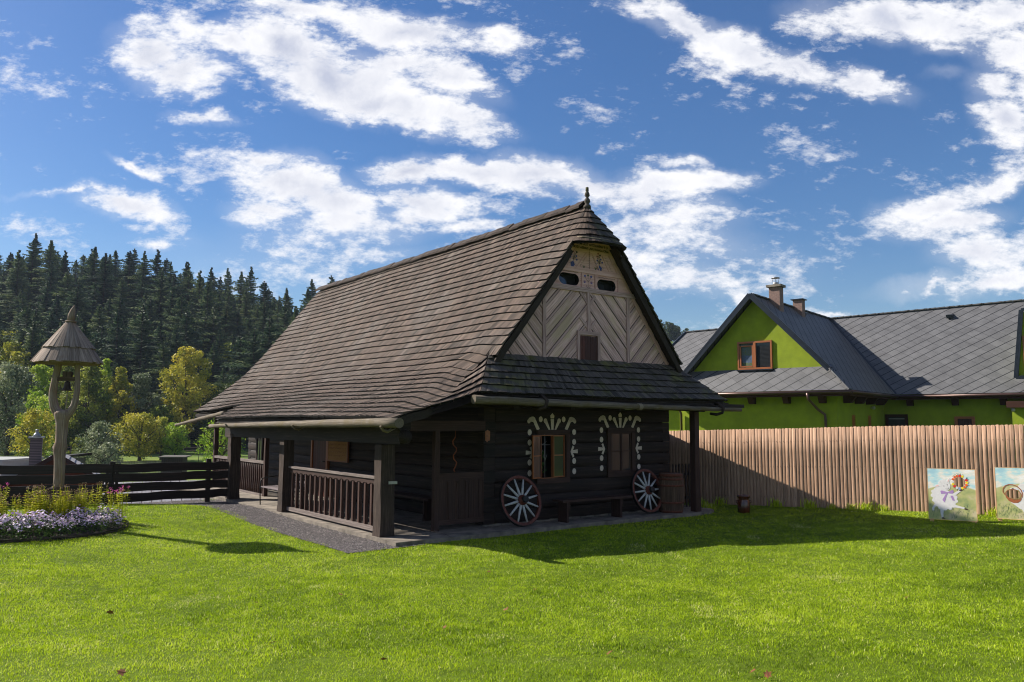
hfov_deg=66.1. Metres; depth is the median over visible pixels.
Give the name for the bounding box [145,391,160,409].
broadleaf tree
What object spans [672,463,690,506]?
picket gate
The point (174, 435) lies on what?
fruit tree
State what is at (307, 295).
spruce tree
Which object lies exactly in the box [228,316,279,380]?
spruce tree
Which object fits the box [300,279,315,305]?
spruce tree
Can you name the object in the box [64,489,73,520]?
phlox plant
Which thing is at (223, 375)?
spruce tree
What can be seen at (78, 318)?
spruce tree
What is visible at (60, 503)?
phlox plant
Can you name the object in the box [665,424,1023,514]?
board fence
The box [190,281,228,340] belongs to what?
spruce tree
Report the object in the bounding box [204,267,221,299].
spruce tree
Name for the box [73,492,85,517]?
phlox plant
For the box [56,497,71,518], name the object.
phlox plant
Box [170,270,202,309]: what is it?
spruce tree
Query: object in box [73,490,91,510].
phlox plant
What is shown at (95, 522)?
aster clump
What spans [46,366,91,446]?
broadleaf tree
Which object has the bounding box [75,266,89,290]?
spruce tree
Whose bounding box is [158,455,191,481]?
box shed
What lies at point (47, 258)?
spruce tree
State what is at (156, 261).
spruce tree
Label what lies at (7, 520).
aster clump
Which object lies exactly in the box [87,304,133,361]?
spruce tree
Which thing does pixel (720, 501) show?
grass tuft
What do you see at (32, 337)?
spruce tree
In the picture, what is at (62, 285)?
spruce tree
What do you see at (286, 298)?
spruce tree
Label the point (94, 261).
spruce tree
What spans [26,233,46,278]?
spruce tree
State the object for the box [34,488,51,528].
phlox plant
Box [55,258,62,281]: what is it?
spruce tree
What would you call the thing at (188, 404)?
broadleaf tree
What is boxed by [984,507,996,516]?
grass tuft
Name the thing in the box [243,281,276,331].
spruce tree
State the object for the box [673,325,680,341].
broadleaf tree
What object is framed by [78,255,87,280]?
spruce tree
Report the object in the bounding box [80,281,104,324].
spruce tree
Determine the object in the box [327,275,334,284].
spruce tree
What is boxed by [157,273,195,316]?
spruce tree
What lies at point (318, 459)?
door
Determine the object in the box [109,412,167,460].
fruit tree
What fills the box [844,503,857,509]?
grass tuft
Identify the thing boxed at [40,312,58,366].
spruce tree
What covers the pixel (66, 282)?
spruce tree
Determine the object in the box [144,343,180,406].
spruce tree
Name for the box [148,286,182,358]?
spruce tree
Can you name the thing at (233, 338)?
spruce tree
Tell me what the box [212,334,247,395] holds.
spruce tree
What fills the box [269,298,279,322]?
spruce tree
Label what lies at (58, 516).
aster clump
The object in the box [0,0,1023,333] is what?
sky
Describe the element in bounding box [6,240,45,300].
spruce tree
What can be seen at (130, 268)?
spruce tree
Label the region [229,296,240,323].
spruce tree
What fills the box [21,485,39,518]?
phlox plant
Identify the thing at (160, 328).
spruce tree
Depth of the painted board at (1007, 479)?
15.34 m
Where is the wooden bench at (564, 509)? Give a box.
[553,494,632,522]
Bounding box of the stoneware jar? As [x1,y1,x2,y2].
[736,494,751,513]
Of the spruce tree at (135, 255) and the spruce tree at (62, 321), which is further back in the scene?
the spruce tree at (135, 255)
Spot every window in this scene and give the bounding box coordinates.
[255,438,263,460]
[532,430,569,483]
[606,428,635,476]
[736,340,772,370]
[852,415,860,426]
[868,415,874,426]
[885,414,907,425]
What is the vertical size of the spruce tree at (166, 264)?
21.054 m
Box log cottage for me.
[175,187,743,537]
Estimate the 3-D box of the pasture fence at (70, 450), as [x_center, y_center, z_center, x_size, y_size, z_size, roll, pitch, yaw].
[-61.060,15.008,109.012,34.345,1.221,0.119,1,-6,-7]
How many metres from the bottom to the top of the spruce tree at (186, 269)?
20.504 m
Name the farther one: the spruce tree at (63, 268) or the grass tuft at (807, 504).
the spruce tree at (63, 268)
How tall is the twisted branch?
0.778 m
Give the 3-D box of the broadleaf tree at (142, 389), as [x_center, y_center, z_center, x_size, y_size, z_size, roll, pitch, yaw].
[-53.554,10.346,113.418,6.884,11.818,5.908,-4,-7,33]
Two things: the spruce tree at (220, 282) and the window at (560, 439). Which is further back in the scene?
the spruce tree at (220, 282)
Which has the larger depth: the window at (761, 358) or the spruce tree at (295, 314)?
the spruce tree at (295, 314)
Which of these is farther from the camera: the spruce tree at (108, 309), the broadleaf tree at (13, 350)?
the spruce tree at (108, 309)
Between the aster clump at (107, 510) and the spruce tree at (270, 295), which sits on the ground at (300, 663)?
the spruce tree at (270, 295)
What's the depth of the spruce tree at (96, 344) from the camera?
136.48 m
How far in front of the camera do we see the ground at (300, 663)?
8.93 m
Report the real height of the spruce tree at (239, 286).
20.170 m
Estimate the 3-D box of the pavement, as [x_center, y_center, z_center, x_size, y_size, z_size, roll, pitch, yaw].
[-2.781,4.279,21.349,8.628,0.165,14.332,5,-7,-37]
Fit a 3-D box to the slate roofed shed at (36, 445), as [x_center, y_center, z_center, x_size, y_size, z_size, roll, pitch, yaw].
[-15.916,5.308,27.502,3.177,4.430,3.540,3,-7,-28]
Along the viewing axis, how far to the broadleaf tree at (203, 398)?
120.53 m
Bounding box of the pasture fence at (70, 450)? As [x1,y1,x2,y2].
[1,445,199,453]
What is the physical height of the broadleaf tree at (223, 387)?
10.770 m
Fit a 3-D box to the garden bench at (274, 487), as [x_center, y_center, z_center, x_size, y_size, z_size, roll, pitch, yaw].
[-5.359,3.452,18.536,0.618,0.885,1.700,5,-7,-37]
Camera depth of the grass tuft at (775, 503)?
18.84 m
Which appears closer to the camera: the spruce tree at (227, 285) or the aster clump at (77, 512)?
the aster clump at (77, 512)
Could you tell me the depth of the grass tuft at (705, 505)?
18.65 m
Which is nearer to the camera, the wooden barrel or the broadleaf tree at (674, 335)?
the wooden barrel
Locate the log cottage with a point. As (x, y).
(508, 351)
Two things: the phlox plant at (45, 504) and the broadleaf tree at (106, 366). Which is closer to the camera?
the phlox plant at (45, 504)
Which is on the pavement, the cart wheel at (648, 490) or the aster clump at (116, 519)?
the cart wheel at (648, 490)
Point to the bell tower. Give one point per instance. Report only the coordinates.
(67, 343)
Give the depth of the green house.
34.25 m
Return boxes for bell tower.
[30,305,103,519]
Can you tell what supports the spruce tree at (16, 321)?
on the ground at (300, 663)
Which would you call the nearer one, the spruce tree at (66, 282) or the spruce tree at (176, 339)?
the spruce tree at (176, 339)
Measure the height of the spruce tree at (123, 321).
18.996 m
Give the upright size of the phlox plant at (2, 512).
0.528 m
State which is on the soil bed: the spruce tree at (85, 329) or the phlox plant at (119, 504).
the phlox plant at (119, 504)
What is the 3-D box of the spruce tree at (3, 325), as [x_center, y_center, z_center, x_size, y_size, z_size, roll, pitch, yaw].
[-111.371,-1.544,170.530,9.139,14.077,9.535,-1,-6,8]
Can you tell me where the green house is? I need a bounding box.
[667,277,1023,461]
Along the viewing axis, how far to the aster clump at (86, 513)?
13.90 m
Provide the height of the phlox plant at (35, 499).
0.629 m
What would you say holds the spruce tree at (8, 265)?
on the ground at (300, 663)
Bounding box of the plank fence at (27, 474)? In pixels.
[0,459,228,505]
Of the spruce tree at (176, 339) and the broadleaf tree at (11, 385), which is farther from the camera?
the spruce tree at (176, 339)
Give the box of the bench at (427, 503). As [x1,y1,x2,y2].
[394,490,431,520]
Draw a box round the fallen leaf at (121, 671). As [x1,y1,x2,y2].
[116,669,125,675]
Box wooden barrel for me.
[657,472,684,512]
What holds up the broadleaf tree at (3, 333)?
on the ground at (300, 663)
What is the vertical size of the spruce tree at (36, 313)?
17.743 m
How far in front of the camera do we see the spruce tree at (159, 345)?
143.22 m
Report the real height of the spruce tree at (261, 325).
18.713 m
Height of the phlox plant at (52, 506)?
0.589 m
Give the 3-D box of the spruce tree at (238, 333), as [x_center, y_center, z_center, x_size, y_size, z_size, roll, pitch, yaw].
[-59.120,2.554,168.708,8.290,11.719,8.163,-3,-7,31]
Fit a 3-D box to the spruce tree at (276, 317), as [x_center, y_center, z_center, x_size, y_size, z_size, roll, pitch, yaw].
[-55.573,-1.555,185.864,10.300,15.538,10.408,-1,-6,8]
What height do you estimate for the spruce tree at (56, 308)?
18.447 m
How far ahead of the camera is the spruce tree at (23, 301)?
177.94 m
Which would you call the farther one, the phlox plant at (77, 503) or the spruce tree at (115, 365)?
the spruce tree at (115, 365)
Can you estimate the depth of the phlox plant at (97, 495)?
14.58 m
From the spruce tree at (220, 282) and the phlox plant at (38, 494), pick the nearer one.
the phlox plant at (38, 494)
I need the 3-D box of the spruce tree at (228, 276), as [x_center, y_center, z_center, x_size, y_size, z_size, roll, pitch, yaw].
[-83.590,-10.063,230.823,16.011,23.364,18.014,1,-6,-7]
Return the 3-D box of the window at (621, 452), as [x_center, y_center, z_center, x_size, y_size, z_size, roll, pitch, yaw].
[2.405,2.463,17.487,0.850,1.070,0.105,5,-7,-37]
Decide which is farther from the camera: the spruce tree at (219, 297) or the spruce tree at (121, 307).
the spruce tree at (219, 297)
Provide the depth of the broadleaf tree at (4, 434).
110.81 m
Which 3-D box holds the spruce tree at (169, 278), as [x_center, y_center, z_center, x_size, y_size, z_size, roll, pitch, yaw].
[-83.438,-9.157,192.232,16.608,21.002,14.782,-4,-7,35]
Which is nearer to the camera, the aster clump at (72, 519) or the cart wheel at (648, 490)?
the aster clump at (72, 519)
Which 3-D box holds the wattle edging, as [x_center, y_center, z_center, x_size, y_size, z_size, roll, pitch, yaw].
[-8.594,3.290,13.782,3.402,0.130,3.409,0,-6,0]
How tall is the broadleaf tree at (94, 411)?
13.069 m
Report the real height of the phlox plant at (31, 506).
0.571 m
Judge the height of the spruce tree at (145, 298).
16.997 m
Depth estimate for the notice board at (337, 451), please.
20.28 m
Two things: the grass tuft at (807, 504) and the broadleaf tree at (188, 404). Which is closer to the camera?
the grass tuft at (807, 504)
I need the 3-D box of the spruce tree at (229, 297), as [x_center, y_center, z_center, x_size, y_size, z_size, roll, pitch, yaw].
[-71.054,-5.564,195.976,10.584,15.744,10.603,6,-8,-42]
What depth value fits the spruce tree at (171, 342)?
151.81 m
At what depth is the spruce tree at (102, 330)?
146.21 m
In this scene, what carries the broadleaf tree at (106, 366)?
on the ground at (300, 663)
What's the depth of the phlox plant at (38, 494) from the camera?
13.64 m
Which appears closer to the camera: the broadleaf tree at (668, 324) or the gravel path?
the gravel path
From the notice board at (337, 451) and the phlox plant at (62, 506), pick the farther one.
the notice board at (337, 451)
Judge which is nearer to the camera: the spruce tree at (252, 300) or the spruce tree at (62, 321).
the spruce tree at (62, 321)
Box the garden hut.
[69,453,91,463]
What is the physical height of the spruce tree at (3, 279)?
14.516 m
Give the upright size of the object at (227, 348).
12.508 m
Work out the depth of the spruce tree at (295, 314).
158.33 m
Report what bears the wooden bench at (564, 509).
on the pavement
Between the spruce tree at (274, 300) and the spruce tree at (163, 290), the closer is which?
the spruce tree at (163, 290)
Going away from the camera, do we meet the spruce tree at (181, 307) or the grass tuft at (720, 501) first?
the grass tuft at (720, 501)
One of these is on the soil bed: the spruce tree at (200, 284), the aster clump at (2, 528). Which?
the aster clump at (2, 528)
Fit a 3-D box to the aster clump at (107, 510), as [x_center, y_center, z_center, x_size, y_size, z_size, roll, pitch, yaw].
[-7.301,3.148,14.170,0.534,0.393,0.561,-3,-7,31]
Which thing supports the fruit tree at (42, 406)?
on the ground at (300, 663)
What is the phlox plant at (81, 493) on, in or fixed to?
on the soil bed
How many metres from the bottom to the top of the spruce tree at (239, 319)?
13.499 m
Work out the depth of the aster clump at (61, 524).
12.81 m
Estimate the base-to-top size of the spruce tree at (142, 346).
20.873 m
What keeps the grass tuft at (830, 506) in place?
on the ground at (300, 663)
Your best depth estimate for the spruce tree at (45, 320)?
164.62 m
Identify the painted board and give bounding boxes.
[927,468,977,522]
[994,467,1023,520]
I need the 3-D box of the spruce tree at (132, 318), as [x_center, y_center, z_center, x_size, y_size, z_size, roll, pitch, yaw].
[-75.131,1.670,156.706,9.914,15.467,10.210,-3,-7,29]
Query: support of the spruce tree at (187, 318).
on the ground at (300, 663)
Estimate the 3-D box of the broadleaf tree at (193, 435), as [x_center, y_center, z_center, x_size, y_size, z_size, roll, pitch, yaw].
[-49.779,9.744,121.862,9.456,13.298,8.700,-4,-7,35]
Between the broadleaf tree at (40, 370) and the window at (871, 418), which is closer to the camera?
the window at (871, 418)
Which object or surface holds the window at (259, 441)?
in the log cottage
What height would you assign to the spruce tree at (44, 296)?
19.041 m
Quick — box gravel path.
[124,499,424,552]
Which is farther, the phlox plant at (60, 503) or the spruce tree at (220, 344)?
the spruce tree at (220, 344)
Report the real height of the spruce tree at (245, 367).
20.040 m
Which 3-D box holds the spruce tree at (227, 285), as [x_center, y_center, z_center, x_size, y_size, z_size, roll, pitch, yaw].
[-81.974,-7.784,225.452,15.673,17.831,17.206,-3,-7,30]
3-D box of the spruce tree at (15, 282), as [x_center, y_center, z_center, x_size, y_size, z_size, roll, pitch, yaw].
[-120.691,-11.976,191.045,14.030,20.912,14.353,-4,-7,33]
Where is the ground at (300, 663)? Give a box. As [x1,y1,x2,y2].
[0,323,1023,681]
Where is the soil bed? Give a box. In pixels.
[0,518,123,538]
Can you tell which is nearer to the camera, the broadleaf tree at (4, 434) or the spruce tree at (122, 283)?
the broadleaf tree at (4, 434)
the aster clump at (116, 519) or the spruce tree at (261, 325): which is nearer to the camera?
the aster clump at (116, 519)
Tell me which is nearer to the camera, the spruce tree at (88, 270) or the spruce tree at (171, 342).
the spruce tree at (171, 342)
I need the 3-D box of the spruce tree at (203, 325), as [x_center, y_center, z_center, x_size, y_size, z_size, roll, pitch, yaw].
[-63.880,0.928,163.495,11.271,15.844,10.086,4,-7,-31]
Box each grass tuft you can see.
[701,502,717,509]
[712,497,726,504]
[766,497,784,506]
[800,499,820,508]
[827,503,838,508]
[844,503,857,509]
[857,501,872,509]
[861,501,877,509]
[877,504,891,510]
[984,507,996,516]
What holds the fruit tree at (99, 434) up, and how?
on the ground at (300, 663)
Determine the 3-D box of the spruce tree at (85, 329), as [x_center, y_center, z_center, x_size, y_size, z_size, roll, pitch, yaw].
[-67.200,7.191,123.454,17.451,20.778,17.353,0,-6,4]
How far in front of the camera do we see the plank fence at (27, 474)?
18.78 m
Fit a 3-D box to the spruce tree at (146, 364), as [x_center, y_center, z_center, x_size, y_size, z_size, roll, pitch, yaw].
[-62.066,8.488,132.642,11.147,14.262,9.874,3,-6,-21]
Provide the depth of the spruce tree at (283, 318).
164.02 m
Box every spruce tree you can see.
[0,250,36,325]
[0,252,14,276]
[0,271,8,310]
[0,303,9,341]
[0,307,45,376]
[1,266,27,319]
[1,289,33,329]
[1,305,30,341]
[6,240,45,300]
[6,295,28,333]
[16,316,53,386]
[21,304,46,343]
[22,329,46,386]
[24,240,63,308]
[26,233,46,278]
[31,261,60,311]
[36,281,54,332]
[40,270,91,328]
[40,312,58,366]
[40,315,47,335]
[42,280,102,335]
[42,317,64,368]
[42,321,111,443]
[43,295,66,331]
[51,276,66,305]
[52,250,77,308]
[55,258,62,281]
[70,260,80,285]
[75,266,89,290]
[75,311,83,326]
[78,246,113,306]
[78,249,105,298]
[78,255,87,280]
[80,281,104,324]
[84,253,117,314]
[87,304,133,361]
[89,296,114,333]
[90,328,130,388]
[92,324,112,353]
[95,309,136,395]
[101,250,129,291]
[102,316,150,382]
[106,291,130,358]
[107,259,117,277]
[109,279,134,322]
[110,358,132,397]
[112,251,137,306]
[117,248,144,287]
[119,303,158,395]
[125,297,167,358]
[125,311,144,364]
[127,251,159,311]
[128,267,189,338]
[129,290,159,338]
[131,350,158,392]
[134,249,170,310]
[134,294,215,368]
[138,320,168,380]
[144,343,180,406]
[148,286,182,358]
[148,327,205,393]
[151,258,169,299]
[151,326,186,368]
[151,341,167,393]
[154,262,180,311]
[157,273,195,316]
[158,310,210,379]
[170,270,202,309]
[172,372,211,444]
[177,262,190,294]
[184,270,213,321]
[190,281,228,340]
[191,326,206,358]
[192,305,231,366]
[193,366,230,440]
[194,308,212,357]
[194,342,227,418]
[196,281,221,340]
[199,326,268,442]
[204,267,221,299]
[204,328,233,384]
[210,279,218,304]
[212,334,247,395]
[214,293,236,335]
[215,277,225,299]
[217,298,242,342]
[218,268,234,295]
[220,288,238,327]
[221,284,232,305]
[227,330,240,369]
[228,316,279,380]
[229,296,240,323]
[229,326,243,357]
[230,306,245,349]
[231,271,250,321]
[232,280,258,308]
[232,290,253,332]
[235,301,265,344]
[235,318,252,357]
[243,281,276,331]
[244,266,259,309]
[246,301,276,348]
[261,302,292,343]
[263,288,274,319]
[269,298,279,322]
[272,288,294,327]
[272,302,285,328]
[280,308,298,334]
[298,289,310,310]
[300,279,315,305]
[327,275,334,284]
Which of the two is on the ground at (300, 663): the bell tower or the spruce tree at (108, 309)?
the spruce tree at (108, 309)
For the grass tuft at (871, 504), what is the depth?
17.57 m
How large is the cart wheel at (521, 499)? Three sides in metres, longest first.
0.986 x 0.986 x 0.243 m
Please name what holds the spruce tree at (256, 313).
on the ground at (300, 663)
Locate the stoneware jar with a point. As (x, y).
(743, 502)
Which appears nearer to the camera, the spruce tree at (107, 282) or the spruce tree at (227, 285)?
the spruce tree at (107, 282)
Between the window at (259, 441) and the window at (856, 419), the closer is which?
the window at (259, 441)
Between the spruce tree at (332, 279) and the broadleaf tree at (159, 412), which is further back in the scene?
the spruce tree at (332, 279)
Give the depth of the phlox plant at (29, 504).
13.62 m
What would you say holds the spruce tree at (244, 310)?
on the ground at (300, 663)
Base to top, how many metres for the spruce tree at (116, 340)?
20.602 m
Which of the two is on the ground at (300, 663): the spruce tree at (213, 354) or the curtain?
the spruce tree at (213, 354)
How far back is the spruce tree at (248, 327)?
165.16 m
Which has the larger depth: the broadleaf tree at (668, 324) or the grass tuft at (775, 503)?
the broadleaf tree at (668, 324)
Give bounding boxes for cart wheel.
[499,475,541,526]
[630,469,661,512]
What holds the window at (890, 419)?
in the green house
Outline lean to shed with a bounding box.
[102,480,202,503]
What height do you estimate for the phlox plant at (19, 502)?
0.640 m
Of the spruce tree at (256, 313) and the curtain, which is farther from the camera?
the spruce tree at (256, 313)
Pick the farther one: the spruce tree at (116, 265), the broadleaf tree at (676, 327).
the broadleaf tree at (676, 327)
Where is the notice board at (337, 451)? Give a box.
[327,441,348,462]
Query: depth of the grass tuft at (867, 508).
17.56 m
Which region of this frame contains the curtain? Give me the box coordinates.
[542,451,545,477]
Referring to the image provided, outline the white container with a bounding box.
[0,457,43,475]
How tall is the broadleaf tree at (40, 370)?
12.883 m
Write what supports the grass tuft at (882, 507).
on the ground at (300, 663)
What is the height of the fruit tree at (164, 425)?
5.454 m
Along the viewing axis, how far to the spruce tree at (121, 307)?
164.21 m
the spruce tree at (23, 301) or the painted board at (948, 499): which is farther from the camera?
the spruce tree at (23, 301)
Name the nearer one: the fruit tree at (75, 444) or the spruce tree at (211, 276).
the fruit tree at (75, 444)
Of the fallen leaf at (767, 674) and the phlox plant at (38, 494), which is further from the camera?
the phlox plant at (38, 494)
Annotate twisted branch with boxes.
[452,431,456,471]
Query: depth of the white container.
27.77 m
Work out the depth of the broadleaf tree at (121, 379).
111.19 m
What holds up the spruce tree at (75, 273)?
on the ground at (300, 663)
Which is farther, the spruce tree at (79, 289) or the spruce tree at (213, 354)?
the spruce tree at (79, 289)
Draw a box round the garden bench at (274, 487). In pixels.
[259,474,304,508]
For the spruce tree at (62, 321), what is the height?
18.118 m
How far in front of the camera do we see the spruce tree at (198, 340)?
157.03 m
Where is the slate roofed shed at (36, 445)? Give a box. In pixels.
[0,429,104,503]
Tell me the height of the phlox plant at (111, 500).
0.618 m
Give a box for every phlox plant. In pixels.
[0,482,8,509]
[0,494,6,524]
[0,500,9,530]
[8,493,22,523]
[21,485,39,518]
[24,497,38,522]
[26,494,36,514]
[31,492,45,514]
[32,483,46,510]
[32,489,55,529]
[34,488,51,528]
[47,496,61,515]
[51,484,69,528]
[51,495,70,517]
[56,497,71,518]
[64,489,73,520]
[73,482,93,516]
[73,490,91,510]
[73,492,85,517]
[74,488,85,520]
[87,481,108,517]
[106,487,121,516]
[114,485,127,521]
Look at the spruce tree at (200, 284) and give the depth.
185.81 m
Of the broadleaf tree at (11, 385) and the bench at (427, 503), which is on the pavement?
the bench at (427, 503)
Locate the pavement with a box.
[188,485,713,546]
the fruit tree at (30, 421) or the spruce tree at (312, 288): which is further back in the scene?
the spruce tree at (312, 288)
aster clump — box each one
[0,510,33,539]
[0,519,10,538]
[2,513,37,533]
[11,510,60,539]
[26,509,60,534]
[42,517,75,536]
[56,506,92,529]
[58,512,89,534]
[66,507,97,526]
[79,513,111,532]
[90,505,121,526]
[93,510,125,529]
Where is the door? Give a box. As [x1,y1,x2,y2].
[310,440,329,496]
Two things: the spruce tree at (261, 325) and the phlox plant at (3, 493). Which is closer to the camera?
the phlox plant at (3, 493)
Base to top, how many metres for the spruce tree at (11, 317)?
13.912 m
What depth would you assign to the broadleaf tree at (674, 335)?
295.44 m
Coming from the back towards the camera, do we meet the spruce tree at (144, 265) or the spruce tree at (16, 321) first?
the spruce tree at (144, 265)
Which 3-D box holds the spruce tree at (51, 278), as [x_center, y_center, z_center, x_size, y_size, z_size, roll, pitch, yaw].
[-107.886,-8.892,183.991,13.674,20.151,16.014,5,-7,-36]
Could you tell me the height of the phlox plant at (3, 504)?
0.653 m
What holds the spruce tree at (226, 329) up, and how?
on the ground at (300, 663)
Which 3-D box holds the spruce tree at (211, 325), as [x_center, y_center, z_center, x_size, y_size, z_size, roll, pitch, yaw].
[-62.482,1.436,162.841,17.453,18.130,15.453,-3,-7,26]
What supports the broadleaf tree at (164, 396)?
on the ground at (300, 663)
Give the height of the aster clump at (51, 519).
0.469 m
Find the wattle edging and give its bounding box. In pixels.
[0,515,128,542]
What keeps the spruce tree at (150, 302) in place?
on the ground at (300, 663)
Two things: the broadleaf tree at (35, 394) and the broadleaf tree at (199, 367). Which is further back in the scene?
the broadleaf tree at (199, 367)
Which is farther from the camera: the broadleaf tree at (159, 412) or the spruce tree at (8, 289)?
the spruce tree at (8, 289)
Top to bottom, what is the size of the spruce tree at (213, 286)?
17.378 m
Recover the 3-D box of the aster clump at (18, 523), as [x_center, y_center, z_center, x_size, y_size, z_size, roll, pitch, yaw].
[-8.047,2.996,12.909,0.554,0.404,0.574,-4,-7,37]
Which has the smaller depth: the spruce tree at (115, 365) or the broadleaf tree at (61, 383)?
the broadleaf tree at (61, 383)
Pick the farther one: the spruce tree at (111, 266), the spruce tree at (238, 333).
the spruce tree at (111, 266)
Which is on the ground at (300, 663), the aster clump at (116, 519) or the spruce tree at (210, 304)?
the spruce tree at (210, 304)
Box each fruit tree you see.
[5,407,55,457]
[23,395,55,455]
[68,437,89,457]
[71,420,124,463]
[83,442,123,463]
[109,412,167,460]
[150,416,171,459]
[160,422,190,454]
[193,418,245,461]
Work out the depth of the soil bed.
13.30 m
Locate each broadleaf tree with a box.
[0,330,20,363]
[0,339,34,403]
[0,361,48,455]
[0,388,16,452]
[14,391,49,456]
[21,364,59,434]
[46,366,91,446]
[58,366,120,451]
[90,358,114,439]
[99,366,141,451]
[119,372,163,449]
[142,405,177,453]
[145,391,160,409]
[149,386,196,436]
[156,346,217,449]
[181,383,216,445]
[187,382,246,450]
[195,364,217,382]
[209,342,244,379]
[663,321,672,339]
[666,323,676,340]
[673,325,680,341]
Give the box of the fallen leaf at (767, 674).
[763,670,771,677]
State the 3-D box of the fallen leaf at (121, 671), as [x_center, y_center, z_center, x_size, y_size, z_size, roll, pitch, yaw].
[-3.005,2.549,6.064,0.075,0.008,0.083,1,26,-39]
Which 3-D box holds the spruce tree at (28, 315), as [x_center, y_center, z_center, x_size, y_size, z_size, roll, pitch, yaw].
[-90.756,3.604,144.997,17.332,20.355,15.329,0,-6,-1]
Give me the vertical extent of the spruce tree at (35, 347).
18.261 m
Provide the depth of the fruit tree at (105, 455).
70.12 m

